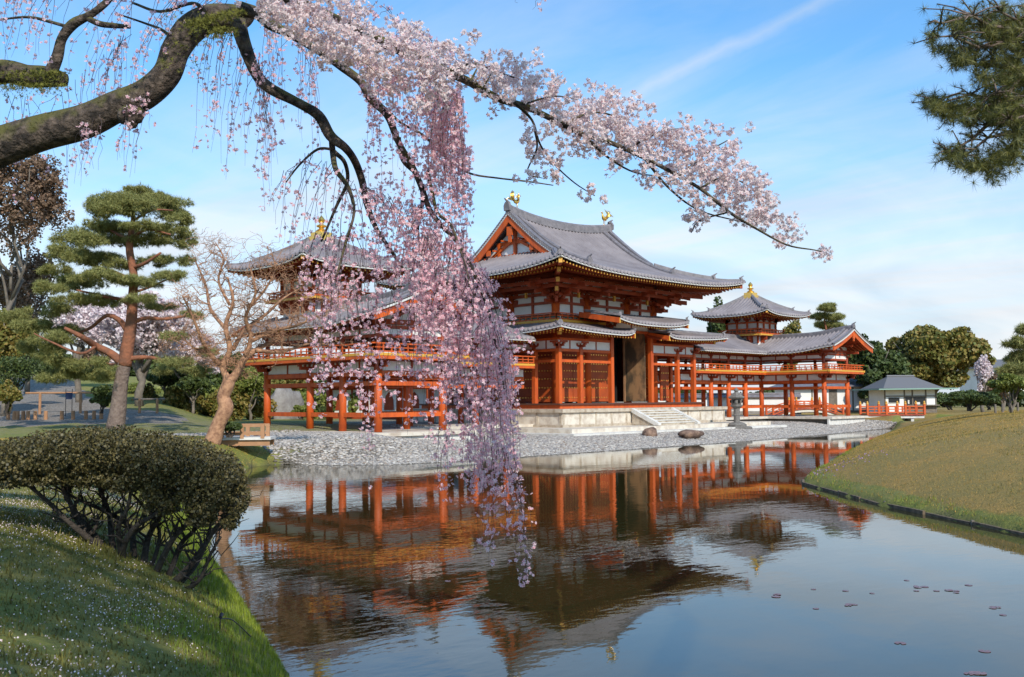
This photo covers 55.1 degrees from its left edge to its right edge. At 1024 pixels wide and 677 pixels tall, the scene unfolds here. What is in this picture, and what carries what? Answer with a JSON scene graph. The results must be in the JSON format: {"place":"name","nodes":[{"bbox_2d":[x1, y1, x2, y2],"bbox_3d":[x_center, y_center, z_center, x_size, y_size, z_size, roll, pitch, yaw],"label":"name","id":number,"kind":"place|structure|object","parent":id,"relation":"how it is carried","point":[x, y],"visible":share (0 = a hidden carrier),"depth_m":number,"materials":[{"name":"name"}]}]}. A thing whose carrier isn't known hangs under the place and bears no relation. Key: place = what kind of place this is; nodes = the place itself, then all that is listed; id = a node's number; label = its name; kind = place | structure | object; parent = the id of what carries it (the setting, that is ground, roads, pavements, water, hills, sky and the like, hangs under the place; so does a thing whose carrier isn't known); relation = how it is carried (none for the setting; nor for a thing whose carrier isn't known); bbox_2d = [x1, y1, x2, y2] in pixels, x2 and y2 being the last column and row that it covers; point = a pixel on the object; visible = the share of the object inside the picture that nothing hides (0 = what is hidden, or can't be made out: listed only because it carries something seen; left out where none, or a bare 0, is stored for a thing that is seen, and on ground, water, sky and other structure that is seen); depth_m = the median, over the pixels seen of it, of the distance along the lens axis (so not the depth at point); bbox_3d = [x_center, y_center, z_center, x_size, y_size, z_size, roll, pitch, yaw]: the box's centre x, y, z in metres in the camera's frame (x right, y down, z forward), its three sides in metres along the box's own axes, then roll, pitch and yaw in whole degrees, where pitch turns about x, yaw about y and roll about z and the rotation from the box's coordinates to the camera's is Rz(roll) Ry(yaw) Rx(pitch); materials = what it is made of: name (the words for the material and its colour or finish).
{"place":"outdoors","nodes":[
{"label":"outdoors","id":0,"kind":"place"},
{"bbox_2d":[0,375,1023,676],"bbox_3d":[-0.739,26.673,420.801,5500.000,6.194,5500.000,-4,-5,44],"label":"ground","id":1,"kind":"structure","parent":0,"point":[174,419],"depth_m":19.77,"materials":[{"name":"plant"}]},
{"bbox_2d":[0,379,22,413],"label":"clipped shrub","id":2,"kind":"object","parent":1,"relation":"on","point":[10,393],"visible":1,"depth_m":45.86,"materials":[{"name":"green plant"}]},
{"bbox_2d":[12,411,15,419],"bbox_3d":[-26.340,4.120,51.996,0.197,0.560,0.194,-4,-5,44],"label":"fence post","id":3,"kind":"object","parent":1,"relation":"on","point":[13,415],"visible":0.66,"depth_m":51.92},
{"bbox_2d":[15,411,19,419],"bbox_3d":[-26.170,4.120,51.996,0.197,0.560,0.194,-4,-5,44],"label":"fence post","id":4,"kind":"object","parent":1,"relation":"on","point":[17,415],"visible":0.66,"depth_m":51.93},
{"bbox_2d":[0,308,38,415],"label":"evergreen tree","id":5,"kind":"object","parent":1,"relation":"on","point":[8,336],"visible":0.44,"depth_m":53.28,"materials":[{"name":"green plant"}]},
{"bbox_2d":[0,354,40,390],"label":"clipped shrub","id":6,"kind":"object","parent":1,"relation":"on","point":[20,368],"visible":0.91,"depth_m":49.26,"materials":[{"name":"green plant"}]},
{"bbox_2d":[21,411,24,419],"bbox_3d":[-25.872,4.120,51.996,0.197,0.560,0.194,-4,-5,44],"label":"fence post","id":7,"kind":"object","parent":1,"relation":"on","point":[22,415],"visible":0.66,"depth_m":51.92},
{"bbox_2d":[0,248,54,393],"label":"budding tree","id":8,"kind":"object","parent":1,"relation":"on","point":[26,296],"visible":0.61,"depth_m":69.13,"materials":[{"name":"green plant"}]},
{"bbox_2d":[26,411,29,419],"bbox_3d":[-25.616,4.119,51.996,0.197,0.560,0.194,-4,-5,44],"label":"fence post","id":9,"kind":"object","parent":1,"relation":"on","point":[27,415],"visible":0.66,"depth_m":51.92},
{"bbox_2d":[33,411,36,419],"bbox_3d":[-25.233,4.117,51.996,0.197,0.560,0.194,-4,-5,44],"label":"fence post","id":10,"kind":"object","parent":1,"relation":"on","point":[34,415],"visible":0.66,"depth_m":51.92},
{"bbox_2d":[0,153,74,378],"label":"budding tree","id":11,"kind":"object","parent":1,"relation":"on","point":[47,211],"visible":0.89,"depth_m":61.62,"materials":[{"name":"brown plant"}]},
{"bbox_2d":[30,358,57,374],"bbox_3d":[-28.590,1.919,59.841,2.652,1.542,2.048,-4,-5,44],"label":"clipped shrub","id":12,"kind":"object","parent":1,"relation":"on","point":[43,367],"visible":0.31,"depth_m":59.23,"materials":[{"name":"green plant"}]},
{"bbox_2d":[44,411,47,419],"bbox_3d":[-24.680,4.114,51.996,0.197,0.560,0.194,-4,-5,44],"label":"fence post","id":13,"kind":"object","parent":1,"relation":"on","point":[45,415],"visible":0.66,"depth_m":51.92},
{"bbox_2d":[25,392,92,413],"bbox_3d":[-25.203,3.655,54.961,4.051,1.342,0.160,0,-4,0],"label":"rail barrier","id":14,"kind":"object","parent":1,"relation":"on","point":[80,402],"visible":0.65,"depth_m":54.95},
{"bbox_2d":[60,411,63,419],"bbox_3d":[-23.829,4.110,51.997,0.197,0.560,0.194,-4,-5,44],"label":"fence post","id":15,"kind":"object","parent":1,"relation":"on","point":[61,415],"visible":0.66,"depth_m":51.92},
{"bbox_2d":[65,389,72,415],"bbox_3d":[-24.121,3.482,53.464,0.040,1.492,0.374,-4,-5,44],"label":"notice stand","id":16,"kind":"object","parent":1,"relation":"on","point":[68,395],"visible":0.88,"depth_m":53.43,"materials":[{"name":"blue"}]},
{"bbox_2d":[71,411,74,419],"bbox_3d":[-23.233,4.107,51.997,0.197,0.560,0.194,-4,-5,44],"label":"fence post","id":17,"kind":"object","parent":1,"relation":"on","point":[72,415],"visible":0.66,"depth_m":51.92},
{"bbox_2d":[49,304,107,401],"bbox_3d":[-27.983,0.776,63.828,4.142,7.195,4.122,2,-4,-28],"label":"cherry tree","id":18,"kind":"object","parent":1,"relation":"on","point":[82,317],"visible":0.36,"depth_m":63.16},
{"bbox_2d":[71,348,111,366],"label":"clipped shrub","id":19,"kind":"object","parent":1,"relation":"on","point":[88,355],"visible":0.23,"depth_m":73.46,"materials":[{"name":"green plant"}]},
{"bbox_2d":[89,384,112,413],"bbox_3d":[-20.805,3.074,50.005,1.317,1.501,1.225,0,-4,-9],"label":"clipped shrub","id":20,"kind":"object","parent":1,"relation":"on","point":[102,395],"visible":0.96,"depth_m":49.68,"materials":[{"name":"green plant"}]},
{"bbox_2d":[0,485,202,667],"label":"bank clumps","id":21,"kind":"object","parent":1,"relation":"on","point":[34,571],"visible":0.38,"depth_m":8.50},
{"bbox_2d":[0,182,219,430],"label":"red pine","id":22,"kind":"object","parent":1,"relation":"on","point":[133,200],"visible":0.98,"depth_m":43.71,"materials":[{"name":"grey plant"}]},
{"bbox_2d":[0,485,220,676],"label":"fallen petals","id":23,"kind":"object","parent":1,"relation":"on","point":[26,654],"visible":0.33,"depth_m":7.19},
{"bbox_2d":[0,474,240,676],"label":"bank herbs","id":24,"kind":"object","parent":1,"relation":"on","point":[114,668],"visible":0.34,"depth_m":7.33,"materials":[{"name":"plant"}]},
{"bbox_2d":[0,424,264,588],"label":"azalea bush","id":25,"kind":"object","parent":1,"relation":"on","point":[201,483],"visible":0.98,"depth_m":8.64,"materials":[{"name":"green plant"}]},
{"bbox_2d":[1,435,269,465],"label":"lawn","id":26,"kind":"structure","parent":1,"relation":"on","point":[4,438],"depth_m":35.90,"materials":[{"name":"green plant"}]},
{"bbox_2d":[85,290,193,405],"bbox_3d":[-22.526,0.699,59.698,6.082,7.310,6.013,0,-4,-4],"label":"cherry tree","id":27,"kind":"object","parent":1,"relation":"on","point":[112,332],"visible":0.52,"depth_m":58.97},
{"bbox_2d":[36,346,249,384],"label":"distant wood","id":28,"kind":"object","parent":1,"relation":"on","point":[211,378],"visible":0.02,"depth_m":118.50,"materials":[{"name":"green plant"}]},
{"bbox_2d":[127,382,163,393],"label":"clipped shrub","id":29,"kind":"object","parent":1,"relation":"on","point":[132,387],"visible":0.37,"depth_m":71.34,"materials":[{"name":"green plant"}]},
{"bbox_2d":[133,398,164,412],"bbox_3d":[-20.320,3.812,54.974,1.755,0.936,0.160,0,-4,0],"label":"rail barrier","id":30,"kind":"object","parent":1,"relation":"on","point":[139,403],"visible":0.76,"depth_m":54.95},
{"bbox_2d":[146,364,184,397],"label":"evergreen tree","id":31,"kind":"object","parent":1,"relation":"on","point":[163,381],"visible":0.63,"depth_m":67.47,"materials":[{"name":"green plant"}]},
{"bbox_2d":[177,373,211,413],"bbox_3d":[-20.841,3.619,64.088,2.328,2.957,2.365,-4,-5,44],"label":"evergreen tree","id":32,"kind":"object","parent":1,"relation":"on","point":[193,386],"visible":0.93,"depth_m":63.73,"materials":[{"name":"green plant"}]},
{"bbox_2d":[171,327,219,405],"bbox_3d":[-21.397,2.232,65.870,4.026,5.947,4.783,1,-4,-25],"label":"cherry tree","id":33,"kind":"object","parent":1,"relation":"on","point":[216,368],"visible":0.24,"depth_m":64.96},
{"bbox_2d":[115,491,289,676],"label":"lush grass","id":34,"kind":"structure","parent":1,"relation":"on","point":[219,579],"depth_m":8.28,"materials":[{"name":"plant"}]},
{"bbox_2d":[130,382,277,420],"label":"clipped shrubs","id":35,"kind":"object","parent":1,"relation":"on","point":[176,397],"visible":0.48,"depth_m":66.09,"materials":[{"name":"green plant"}]},
{"bbox_2d":[225,421,242,437],"bbox_3d":[-10.252,3.333,35.959,0.832,0.622,0.943,-4,-5,44],"label":"clipped shrub","id":36,"kind":"object","parent":1,"relation":"on","point":[231,426],"visible":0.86,"depth_m":35.81,"materials":[{"name":"green plant"}]},
{"bbox_2d":[219,612,250,636],"bbox_3d":[-2.300,2.380,8.144,0.042,0.297,0.475,-1,-4,15],"label":"garden spotlight","id":37,"kind":"object","parent":1,"relation":"on","point":[221,615],"visible":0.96,"depth_m":7.97,"materials":[{"name":"black metal"}]},
{"bbox_2d":[221,423,275,445],"bbox_3d":[-9.935,3.619,36.993,1.870,0.800,1.220,0,-4,-4],"label":"timber footbridge","id":38,"kind":"object","parent":1,"relation":"on","point":[262,439],"visible":0.73,"depth_m":36.45,"materials":[{"name":"brown wood"}]},
{"bbox_2d":[172,375,325,416],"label":"distant wood","id":39,"kind":"object","parent":1,"relation":"on","point":[220,379],"visible":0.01,"depth_m":83.70,"materials":[{"name":"green plant"}]},
{"bbox_2d":[235,366,263,420],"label":"evergreen tree","id":40,"kind":"object","parent":1,"relation":"on","point":[243,385],"visible":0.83,"depth_m":65.61,"materials":[{"name":"green plant"}]},
{"bbox_2d":[152,227,356,444],"bbox_3d":[-9.281,-0.091,35.716,7.495,7.961,4.843,0,-4,-5],"label":"bare tree","id":41,"kind":"object","parent":1,"relation":"on","point":[222,416],"visible":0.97,"depth_m":35.39,"materials":[{"name":"brown plant"}]},
{"bbox_2d":[157,381,360,418],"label":"distant wood","id":42,"kind":"object","parent":1,"relation":"on","point":[321,399],"visible":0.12,"depth_m":74.89,"materials":[{"name":"green plant"}]},
{"bbox_2d":[0,0,552,586],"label":"weeping cherry","id":43,"kind":"object","parent":1,"relation":"on","point":[130,106],"visible":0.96,"depth_m":7.46,"materials":[{"name":"pink plant"}]},
{"bbox_2d":[271,388,303,418],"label":"rock","id":44,"kind":"object","parent":1,"relation":"on","point":[286,399],"visible":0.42,"depth_m":71.25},
{"bbox_2d":[271,380,304,390],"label":"evergreen tree","id":45,"kind":"object","parent":1,"relation":"on","point":[286,382],"visible":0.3,"depth_m":80.47,"materials":[{"name":"green plant"}]},
{"bbox_2d":[290,405,305,419],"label":"clipped shrub","id":46,"kind":"object","parent":1,"relation":"on","point":[298,408],"visible":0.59,"depth_m":69.72,"materials":[{"name":"green plant"}]},
{"bbox_2d":[318,406,334,411],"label":"clipped shrub","id":47,"kind":"object","parent":1,"relation":"on","point":[322,409],"visible":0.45,"depth_m":69.61,"materials":[{"name":"green plant"}]},
{"bbox_2d":[333,376,465,418],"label":"white annex","id":48,"kind":"object","parent":1,"relation":"on","point":[389,404],"visible":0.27,"depth_m":73.57,"materials":[{"name":"paint"}]},
{"bbox_2d":[335,394,338,409],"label":"bell window","id":49,"kind":"structure","parent":48,"relation":"in","point":[337,404],"depth_m":75.49,"materials":[{"name":"brown wood"}]},
{"bbox_2d":[384,392,393,409],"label":"bell window","id":50,"kind":"structure","parent":48,"relation":"in","point":[389,403],"depth_m":73.56,"materials":[{"name":"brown wood"}]},
{"bbox_2d":[413,392,418,408],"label":"bell window","id":51,"kind":"structure","parent":48,"relation":"in","point":[416,406],"depth_m":72.54,"materials":[{"name":"brown wood"}]},
{"bbox_2d":[306,423,533,439],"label":"stone terrace","id":52,"kind":"structure","parent":1,"relation":"on","point":[416,432],"depth_m":46.42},
{"bbox_2d":[229,284,535,431],"bbox_3d":[-4.472,1.110,52.869,12.579,7.288,16.835,-4,-5,44],"label":"temple corridor","id":53,"kind":"object","parent":52,"relation":"on","point":[293,366],"visible":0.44,"depth_m":48.04,"materials":[{"name":"paint"}]},
{"bbox_2d":[224,215,415,317],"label":"corner tower","id":54,"kind":"structure","parent":53,"relation":"on","point":[297,250],"depth_m":50.37,"materials":[{"name":"tile"}]},
{"bbox_2d":[146,419,896,465],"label":"cobbles","id":55,"kind":"object","parent":1,"relation":"on","point":[529,444],"visible":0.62,"depth_m":44.58,"materials":[{"name":"stone"}]},
{"bbox_2d":[642,427,656,435],"bbox_3d":[7.661,5.343,54.688,0.819,0.866,0.811,0,-4,-8],"label":"rock","id":56,"kind":"object","parent":55,"relation":"on","point":[650,431],"visible":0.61,"depth_m":54.38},
{"bbox_2d":[677,429,704,438],"bbox_3d":[10.031,5.352,54.852,1.039,0.563,1.909,-4,-5,44],"label":"rock","id":57,"kind":"object","parent":55,"relation":"on","point":[689,433],"visible":0.94,"depth_m":54.38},
{"bbox_2d":[727,387,751,428],"bbox_3d":[14.805,4.618,64.730,1.811,2.820,1.811,-4,-5,44],"label":"stone lantern","id":58,"kind":"object","parent":55,"relation":"on","point":[736,397],"visible":0.99,"depth_m":64.46,"materials":[{"name":"stone"}]},
{"bbox_2d":[234,0,833,262],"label":"pale cherry","id":59,"kind":"object","parent":1,"relation":"on","point":[630,140],"visible":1,"depth_m":6.59,"materials":[{"name":"pink plant"}]},
{"bbox_2d":[562,393,706,405],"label":"plaster wall","id":60,"kind":"structure","parent":1,"relation":"on","point":[698,397],"depth_m":95.29,"materials":[{"name":"paint"}]},
{"bbox_2d":[516,421,770,433],"bbox_3d":[3.580,6.082,67.870,19.800,0.480,21.200,-4,-5,44],"label":"stone apron","id":61,"kind":"object","parent":1,"relation":"on","point":[575,430],"visible":0.29,"depth_m":57.37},
{"bbox_2d":[395,406,727,427],"bbox_3d":[4.298,5.277,67.214,17.220,1.095,17.500,-4,-5,44],"label":"stone podium","id":62,"kind":"object","parent":61,"relation":"on","point":[568,418],"visible":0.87,"depth_m":60.38,"materials":[{"name":"stone"}]},
{"bbox_2d":[522,425,786,435],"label":"gravel border kerb","id":63,"kind":"structure","parent":61,"relation":"on","point":[629,432],"depth_m":56.30,"materials":[{"name":"white stone"}]},
{"bbox_2d":[706,296,725,392],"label":"pale tree","id":64,"kind":"object","parent":1,"relation":"on","point":[711,327],"visible":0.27,"depth_m":115.56,"materials":[{"name":"green plant"}]},
{"bbox_2d":[706,393,801,414],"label":"plaster wall","id":65,"kind":"structure","parent":1,"relation":"on","point":[771,398],"depth_m":91.87,"materials":[{"name":"paint"}]},
{"bbox_2d":[779,320,801,370],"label":"tree","id":66,"kind":"object","parent":1,"relation":"on","point":[794,325],"visible":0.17,"depth_m":119.74,"materials":[{"name":"green plant"}]},
{"bbox_2d":[725,415,867,424],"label":"stone terrace","id":67,"kind":"structure","parent":1,"relation":"on","point":[835,419],"depth_m":75.89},
{"bbox_2d":[657,322,873,416],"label":"temple corridor","id":68,"kind":"object","parent":67,"relation":"on","point":[837,344],"visible":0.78,"depth_m":77.03,"materials":[{"name":"paint"}]},
{"bbox_2d":[690,282,810,344],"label":"corner tower","id":69,"kind":"structure","parent":68,"relation":"on","point":[750,315],"depth_m":81.06,"materials":[{"name":"tile"}]},
{"bbox_2d":[765,397,843,414],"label":"red bridge","id":70,"kind":"structure","parent":1,"relation":"on","point":[797,410],"depth_m":89.29,"materials":[{"name":"brown wood"}]},
{"bbox_2d":[770,379,868,412],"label":"white storehouse","id":71,"kind":"structure","parent":1,"relation":"on","point":[836,396],"depth_m":98.13,"materials":[{"name":"paint"}]},
{"bbox_2d":[807,302,846,369],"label":"pine tree","id":72,"kind":"object","parent":1,"relation":"on","point":[832,320],"visible":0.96,"depth_m":124.97,"materials":[{"name":"green plant"}]},
{"bbox_2d":[658,386,1023,406],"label":"hedge","id":73,"kind":"object","parent":1,"relation":"on","point":[1020,398],"visible":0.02,"depth_m":133.52,"materials":[{"name":"green plant"}]},
{"bbox_2d":[813,450,887,475],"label":"violet flowers","id":74,"kind":"object","parent":1,"relation":"on","point":[849,461],"visible":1,"depth_m":27.12,"materials":[{"name":"purple plant"}]},
{"bbox_2d":[837,333,868,367],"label":"evergreen tree","id":75,"kind":"object","parent":1,"relation":"on","point":[843,362],"visible":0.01,"depth_m":111.52,"materials":[{"name":"green plant"}]},
{"bbox_2d":[844,340,912,398],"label":"evergreen tree","id":76,"kind":"object","parent":1,"relation":"on","point":[880,362],"visible":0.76,"depth_m":96.26,"materials":[{"name":"green plant"}]},
{"bbox_2d":[859,401,925,420],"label":"red bridge","id":77,"kind":"structure","parent":1,"relation":"on","point":[906,416],"depth_m":81.16,"materials":[{"name":"brown wood"}]},
{"bbox_2d":[852,375,958,412],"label":"ticket hut","id":78,"kind":"object","parent":1,"relation":"on","point":[891,390],"visible":0.84,"depth_m":92.17,"materials":[{"name":"grey roof tile"},{"name":"white plaster"},{"name":"grey timber"}]},
{"bbox_2d":[888,397,899,402],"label":"window","id":79,"kind":"structure","parent":78,"relation":"in","point":[890,399],"depth_m":91.79,"materials":[{"name":"white glass"}]},
{"bbox_2d":[905,397,911,404],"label":"window","id":80,"kind":"structure","parent":78,"relation":"in","point":[906,398],"depth_m":91.99,"materials":[{"name":"grey glass"}]},
{"bbox_2d":[913,397,924,404],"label":"window","id":81,"kind":"structure","parent":78,"relation":"in","point":[919,399],"depth_m":92.15,"materials":[{"name":"grey glass"}]},
{"bbox_2d":[805,439,1018,526],"bbox_3d":[11.262,3.802,28.073,6.038,0.297,40.371,-1,-4,9],"label":"mound green fringe","id":82,"kind":"object","parent":1,"relation":"on","point":[845,452],"visible":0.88,"depth_m":25.52,"materials":[{"name":"green plant"}]},
{"bbox_2d":[802,437,1023,535],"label":"bank edging","id":83,"kind":"object","parent":1,"relation":"on","point":[923,512],"visible":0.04,"depth_m":20.09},
{"bbox_2d":[807,410,1023,521],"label":"mound grass","id":84,"kind":"structure","parent":1,"relation":"on","point":[930,422],"depth_m":29.56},
{"bbox_2d":[823,410,1023,499],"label":"mound clumps","id":85,"kind":"object","parent":84,"relation":"on","point":[948,439],"visible":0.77,"depth_m":31.47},
{"bbox_2d":[884,324,996,410],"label":"round tree","id":86,"kind":"object","parent":1,"relation":"on","point":[932,354],"visible":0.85,"depth_m":100.67,"materials":[{"name":"green plant"}]},
{"bbox_2d":[938,397,956,409],"bbox_3d":[24.537,3.633,54.990,1.229,0.777,1.405,-4,-5,44],"label":"clipped shrub","id":87,"kind":"object","parent":1,"relation":"on","point":[943,400],"visible":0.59,"depth_m":54.87,"materials":[{"name":"green plant"}]},
{"bbox_2d":[909,0,1023,191],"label":"overhanging pine","id":88,"kind":"object","parent":1,"relation":"on","point":[1002,104],"visible":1,"depth_m":8.03,"materials":[{"name":"green plant"}]},
{"bbox_2d":[946,391,989,411],"bbox_3d":[21.865,2.981,46.868,1.858,1.014,2.028,-1,-4,5],"label":"clipped shrub","id":89,"kind":"object","parent":1,"relation":"on","point":[968,398],"visible":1,"depth_m":46.63,"materials":[{"name":"green plant"}]},
{"bbox_2d":[973,354,993,411],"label":"cherry tree","id":90,"kind":"object","parent":1,"relation":"on","point":[982,367],"visible":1,"depth_m":91.69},
{"bbox_2d":[960,359,1023,390],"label":"building","id":91,"kind":"structure","parent":1,"relation":"on","point":[971,383],"depth_m":173.29,"materials":[{"name":"white paint"}]},
{"bbox_2d":[984,391,1001,409],"bbox_3d":[27.268,3.527,56.046,1.537,1.138,1.601,-4,-5,44],"label":"clipped shrub","id":92,"kind":"object","parent":1,"relation":"on","point":[994,398],"visible":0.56,"depth_m":55.66,"materials":[{"name":"green plant"}]},
{"bbox_2d":[979,374,1010,410],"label":"bare tree","id":93,"kind":"object","parent":1,"relation":"on","point":[989,389],"visible":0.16,"depth_m":95.72,"materials":[{"name":"green plant"}]},
{"bbox_2d":[985,373,1023,412],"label":"clipped shrub","id":94,"kind":"object","parent":1,"relation":"on","point":[1009,383],"visible":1,"depth_m":45.62,"materials":[{"name":"green plant"}]},
{"bbox_2d":[992,321,1023,377],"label":"pine tree","id":95,"kind":"object","parent":1,"relation":"on","point":[1014,360],"visible":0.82,"depth_m":71.12,"materials":[{"name":"green plant"}]},
{"bbox_2d":[0,0,1023,393],"label":"sky","id":96,"kind":"structure","parent":0,"point":[825,86],"materials":[{"name":"blue"}]},
{"bbox_2d":[375,191,745,408],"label":"phoenix hall","id":97,"kind":"structure","parent":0,"point":[587,304],"depth_m":64.28,"materials":[{"name":"brown"}]},
{"bbox_2d":[514,358,531,401],"bbox_3d":[0.741,2.705,63.575,1.650,2.800,0.135,-4,-5,44],"label":"door","id":98,"kind":"structure","parent":97,"relation":"in","point":[525,394],"depth_m":63.35,"materials":[{"name":"paint"}]},
{"bbox_2d":[538,357,551,401],"bbox_3d":[1.950,2.623,62.397,1.649,2.800,0.135,-4,-5,44],"label":"door","id":99,"kind":"structure","parent":97,"relation":"in","point":[544,369],"depth_m":62.20,"materials":[{"name":"paint"}]},
{"bbox_2d":[562,357,572,401],"bbox_3d":[3.435,2.604,62.256,0.135,2.800,1.195,-4,-5,44],"label":"door","id":100,"kind":"structure","parent":97,"relation":"in","point":[567,367],"depth_m":62.29,"materials":[{"name":"paint"}]},
{"bbox_2d":[573,358,584,401],"bbox_3d":[4.297,2.654,63.138,0.135,2.800,1.195,-4,-5,44],"label":"door","id":101,"kind":"structure","parent":97,"relation":"in","point":[574,364],"depth_m":62.87,"materials":[{"name":"paint"}]},
{"bbox_2d":[591,336,614,400],"bbox_3d":[5.935,1.805,64.879,0.135,4.690,2.530,-4,-5,44],"label":"door","id":102,"kind":"structure","parent":97,"relation":"in","point":[599,372],"depth_m":64.63,"materials":[{"name":"paint"}]},
{"bbox_2d":[623,333,645,401],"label":"open door leaf","id":103,"kind":"structure","parent":97,"relation":"in","point":[634,370],"depth_m":66.03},
{"bbox_2d":[659,366,668,400],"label":"door","id":104,"kind":"structure","parent":97,"relation":"in","point":[663,370],"depth_m":69.27,"materials":[{"name":"paint"}]},
{"bbox_2d":[210,428,1023,676],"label":"pond water","id":105,"kind":"structure","parent":0,"point":[685,561],"depth_m":13.46,"materials":[{"name":"blue liquid"}]},
{"bbox_2d":[964,671,986,674],"bbox_3d":[3.984,2.879,8.458,0.196,0.005,0.112,0,-4,2],"label":"water lily leaf","id":106,"kind":"object","parent":105,"relation":"on","point":[976,672],"visible":1,"depth_m":8.45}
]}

